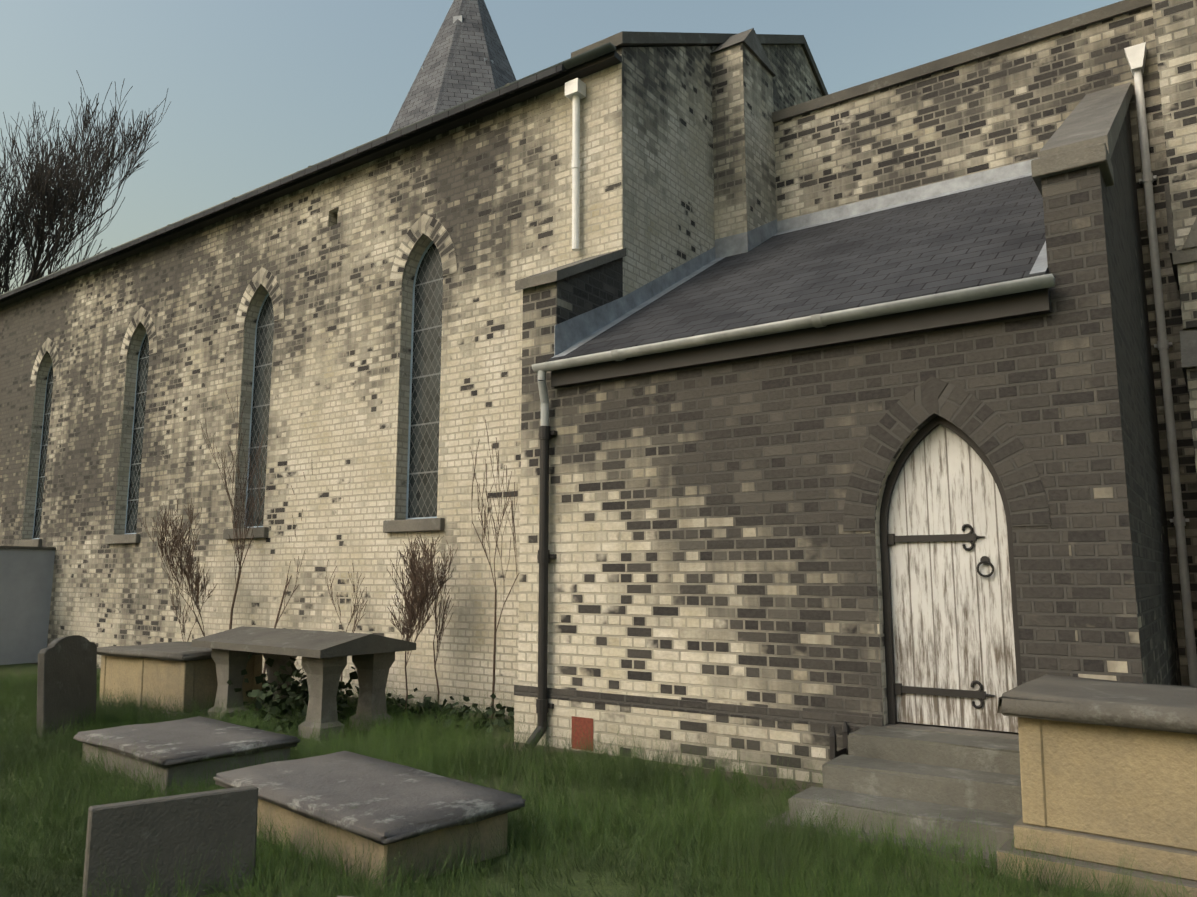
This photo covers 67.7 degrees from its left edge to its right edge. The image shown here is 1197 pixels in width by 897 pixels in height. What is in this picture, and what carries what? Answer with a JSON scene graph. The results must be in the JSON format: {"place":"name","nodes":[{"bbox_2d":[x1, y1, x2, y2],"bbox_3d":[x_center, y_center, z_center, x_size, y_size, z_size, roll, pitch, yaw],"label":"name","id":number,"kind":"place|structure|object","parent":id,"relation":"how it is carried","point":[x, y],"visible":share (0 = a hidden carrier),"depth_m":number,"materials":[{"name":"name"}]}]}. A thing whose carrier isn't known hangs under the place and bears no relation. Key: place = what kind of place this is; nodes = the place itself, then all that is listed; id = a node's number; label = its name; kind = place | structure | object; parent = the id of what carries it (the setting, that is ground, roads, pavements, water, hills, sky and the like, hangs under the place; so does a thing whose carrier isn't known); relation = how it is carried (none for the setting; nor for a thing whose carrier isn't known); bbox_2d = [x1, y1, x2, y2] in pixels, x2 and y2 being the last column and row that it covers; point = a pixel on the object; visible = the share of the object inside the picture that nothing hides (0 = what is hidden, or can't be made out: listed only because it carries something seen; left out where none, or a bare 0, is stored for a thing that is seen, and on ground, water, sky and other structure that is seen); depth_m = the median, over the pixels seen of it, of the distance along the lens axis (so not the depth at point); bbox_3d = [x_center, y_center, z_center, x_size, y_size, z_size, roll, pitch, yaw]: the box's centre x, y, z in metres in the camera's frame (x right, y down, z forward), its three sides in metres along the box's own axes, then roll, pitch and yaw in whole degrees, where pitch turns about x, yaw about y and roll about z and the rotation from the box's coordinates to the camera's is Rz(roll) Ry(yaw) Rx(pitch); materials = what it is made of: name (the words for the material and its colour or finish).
{"place":"outdoors","nodes":[
{"label":"outdoors","id":0,"kind":"place"},
{"bbox_2d":[0,0,1122,292],"label":"sky","id":1,"kind":"structure","parent":0,"point":[260,93],"materials":[{"name":"blue"}]},
{"bbox_2d":[0,660,1191,896],"bbox_3d":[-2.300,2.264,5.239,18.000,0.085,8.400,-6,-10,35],"label":"lawn grass","id":2,"kind":"structure","parent":0,"point":[22,742],"depth_m":5.01,"materials":[{"name":"green plant"}]},
{"bbox_2d":[0,549,54,664],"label":"boundary wall","id":3,"kind":"structure","parent":2,"relation":"on","point":[26,578],"depth_m":15.67,"materials":[{"name":"stone"}]},
{"bbox_2d":[0,546,55,549],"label":"wall coping","id":4,"kind":"object","parent":3,"relation":"on","point":[27,547],"visible":0.8,"depth_m":15.76,"materials":[{"name":"grey stone"}]},
{"bbox_2d":[36,635,96,743],"bbox_3d":[-5.134,2.438,8.636,0.070,1.230,0.950,-4,-8,-3],"label":"round headstone","id":5,"kind":"object","parent":2,"relation":"on","point":[67,678],"visible":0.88,"depth_m":8.56,"materials":[{"name":"stone"}]},
{"bbox_2d":[0,70,170,294],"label":"bare tree","id":6,"kind":"object","parent":2,"relation":"on","point":[39,189],"visible":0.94,"depth_m":58.60,"materials":[{"name":"brown plant"}]},
{"bbox_2d":[82,785,257,896],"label":"headstone","id":7,"kind":"object","parent":2,"relation":"on","point":[127,834],"visible":1,"depth_m":4.22,"materials":[{"name":"stone"}]},
{"bbox_2d":[139,497,216,635],"bbox_3d":[-5.861,1.977,12.396,1.086,2.718,0.908,-6,-10,35],"label":"bare shrub","id":8,"kind":"object","parent":2,"relation":"on","point":[186,570],"visible":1,"depth_m":12.33,"materials":[{"name":"brown plant"}]},
{"bbox_2d":[97,641,262,718],"bbox_3d":[-4.892,2.714,10.411,2.140,0.788,1.140,-7,-10,37],"label":"chest tomb","id":9,"kind":"object","parent":2,"relation":"on","point":[182,672],"visible":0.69,"depth_m":9.94,"materials":[{"name":"stone"}]},
{"bbox_2d":[168,564,204,641],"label":"bare shrub","id":10,"kind":"object","parent":2,"relation":"on","point":[180,615],"visible":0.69,"depth_m":13.11,"materials":[{"name":"brown plant"}]},
{"bbox_2d":[73,716,300,795],"bbox_3d":[-3.252,2.377,6.984,1.735,0.277,1.034,-8,-10,42],"label":"ledger tomb","id":11,"kind":"object","parent":2,"relation":"on","point":[219,741],"visible":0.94,"depth_m":6.65,"materials":[{"name":"grey stone"}]},
{"bbox_2d":[200,390,266,629],"bbox_3d":[-5.019,1.275,12.401,0.660,4.108,1.352,-3,-9,23],"label":"bare shrub","id":12,"kind":"object","parent":2,"relation":"on","point":[236,524],"visible":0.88,"depth_m":12.42,"materials":[{"name":"brown plant"}]},
{"bbox_2d":[30,663,513,718],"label":"soil bed","id":13,"kind":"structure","parent":2,"relation":"on","point":[398,704],"depth_m":9.88,"materials":[{"name":"brown soil"}]},
{"bbox_2d":[325,563,367,696],"bbox_3d":[-3.132,2.268,11.074,0.609,1.764,0.300,-2,-8,10],"label":"bare shrub","id":14,"kind":"object","parent":13,"relation":"on","point":[354,610],"visible":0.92,"depth_m":11.09,"materials":[{"name":"brown plant"}]},
{"bbox_2d":[430,565,453,702],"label":"bare shrub","id":15,"kind":"object","parent":13,"relation":"on","point":[436,620],"visible":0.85,"depth_m":10.03,"materials":[{"name":"brown plant"}]},
{"bbox_2d":[262,472,305,688],"bbox_3d":[-4.102,1.710,12.144,0.862,3.172,0.706,-6,-10,35],"label":"bare shrub","id":16,"kind":"object","parent":2,"relation":"on","point":[277,619],"visible":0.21,"depth_m":11.98,"materials":[{"name":"brown plant"}]},
{"bbox_2d":[227,653,359,731],"bbox_3d":[-3.009,2.409,9.260,1.687,0.902,1.412,-6,-10,35],"label":"ivy","id":17,"kind":"object","parent":2,"relation":"on","point":[301,694],"visible":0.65,"depth_m":9.02,"materials":[{"name":"green plant"}]},
{"bbox_2d":[243,674,358,713],"bbox_3d":[-3.881,2.844,10.671,3.108,0.449,1.859,-6,-10,35],"label":"ivy","id":18,"kind":"object","parent":2,"relation":"on","point":[294,690],"visible":0.08,"depth_m":10.27,"materials":[{"name":"green plant"}]},
{"bbox_2d":[191,626,415,740],"bbox_3d":[-3.099,2.414,9.246,2.250,1.050,1.150,-6,-10,37],"label":"table tomb","id":19,"kind":"object","parent":2,"relation":"on","point":[324,654],"visible":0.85,"depth_m":8.88,"materials":[{"name":"grey stone"}]},
{"bbox_2d":[213,751,525,891],"bbox_3d":[-1.379,2.101,5.175,1.815,0.308,0.951,-6,-10,42],"label":"chest tomb","id":20,"kind":"object","parent":2,"relation":"on","point":[351,793],"visible":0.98,"depth_m":4.83,"materials":[{"name":"stone"}]},
{"bbox_2d":[0,31,828,715],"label":"church nave","id":21,"kind":"structure","parent":2,"relation":"on","point":[344,331],"depth_m":11.94,"materials":[{"name":"beige brick"}]},
{"bbox_2d":[388,0,516,133],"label":"church spire","id":22,"kind":"structure","parent":21,"relation":"attached to","point":[466,59],"depth_m":28.77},
{"bbox_2d":[387,532,457,711],"bbox_3d":[-2.006,1.950,9.860,0.688,2.044,1.147,5,-10,-33],"label":"bare shrub","id":23,"kind":"object","parent":2,"relation":"on","point":[421,599],"visible":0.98,"depth_m":9.84,"materials":[{"name":"brown plant"}]},
{"bbox_2d":[340,688,513,732],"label":"plants","id":24,"kind":"object","parent":2,"relation":"on","point":[466,708],"visible":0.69,"depth_m":9.24,"materials":[{"name":"green plant"}]},
{"bbox_2d":[470,419,518,718],"bbox_3d":[-0.944,1.315,9.553,0.901,3.213,0.411,5,-10,-32],"label":"bare shrub","id":25,"kind":"object","parent":2,"relation":"on","point":[495,628],"visible":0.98,"depth_m":9.49,"materials":[{"name":"brown plant"}]},
{"bbox_2d":[497,742,822,791],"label":"base soil wall","id":26,"kind":"structure","parent":2,"relation":"on","point":[808,785],"depth_m":6.64,"materials":[{"name":"brown soil"}]},
{"bbox_2d":[514,82,1181,784],"bbox_3d":[2.422,-0.459,8.781,5.070,7.204,4.465,-6,-10,35],"label":"church porch","id":27,"kind":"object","parent":2,"relation":"on","point":[792,490],"visible":0.96,"depth_m":6.87,"materials":[{"name":"grey brick"}]},
{"bbox_2d":[761,811,996,867],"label":"door footing steps","id":28,"kind":"structure","parent":2,"relation":"on","point":[943,847],"depth_m":4.96,"materials":[{"name":"grey stone"}]},
{"bbox_2d":[788,725,1022,853],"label":"door steps","id":29,"kind":"structure","parent":2,"relation":"on","point":[958,776],"depth_m":5.41,"materials":[{"name":"stone"}]},
{"bbox_2d":[829,721,848,759],"bbox_3d":[1.699,2.176,6.268,0.056,0.470,0.306,-6,-10,35],"label":"boot scraper","id":30,"kind":"object","parent":29,"relation":"on","point":[834,753],"visible":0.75,"depth_m":6.21,"materials":[{"name":"black metal"}]},
{"bbox_2d":[710,0,1196,686],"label":"church wall","id":31,"kind":"structure","parent":2,"relation":"on","point":[1016,98],"depth_m":10.28,"materials":[{"name":"beige brick"}]},
{"bbox_2d":[997,674,1196,896],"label":"chest tomb","id":32,"kind":"object","parent":2,"relation":"on","point":[1109,767],"visible":0.98,"depth_m":4.39,"materials":[{"name":"stone"}]}
]}

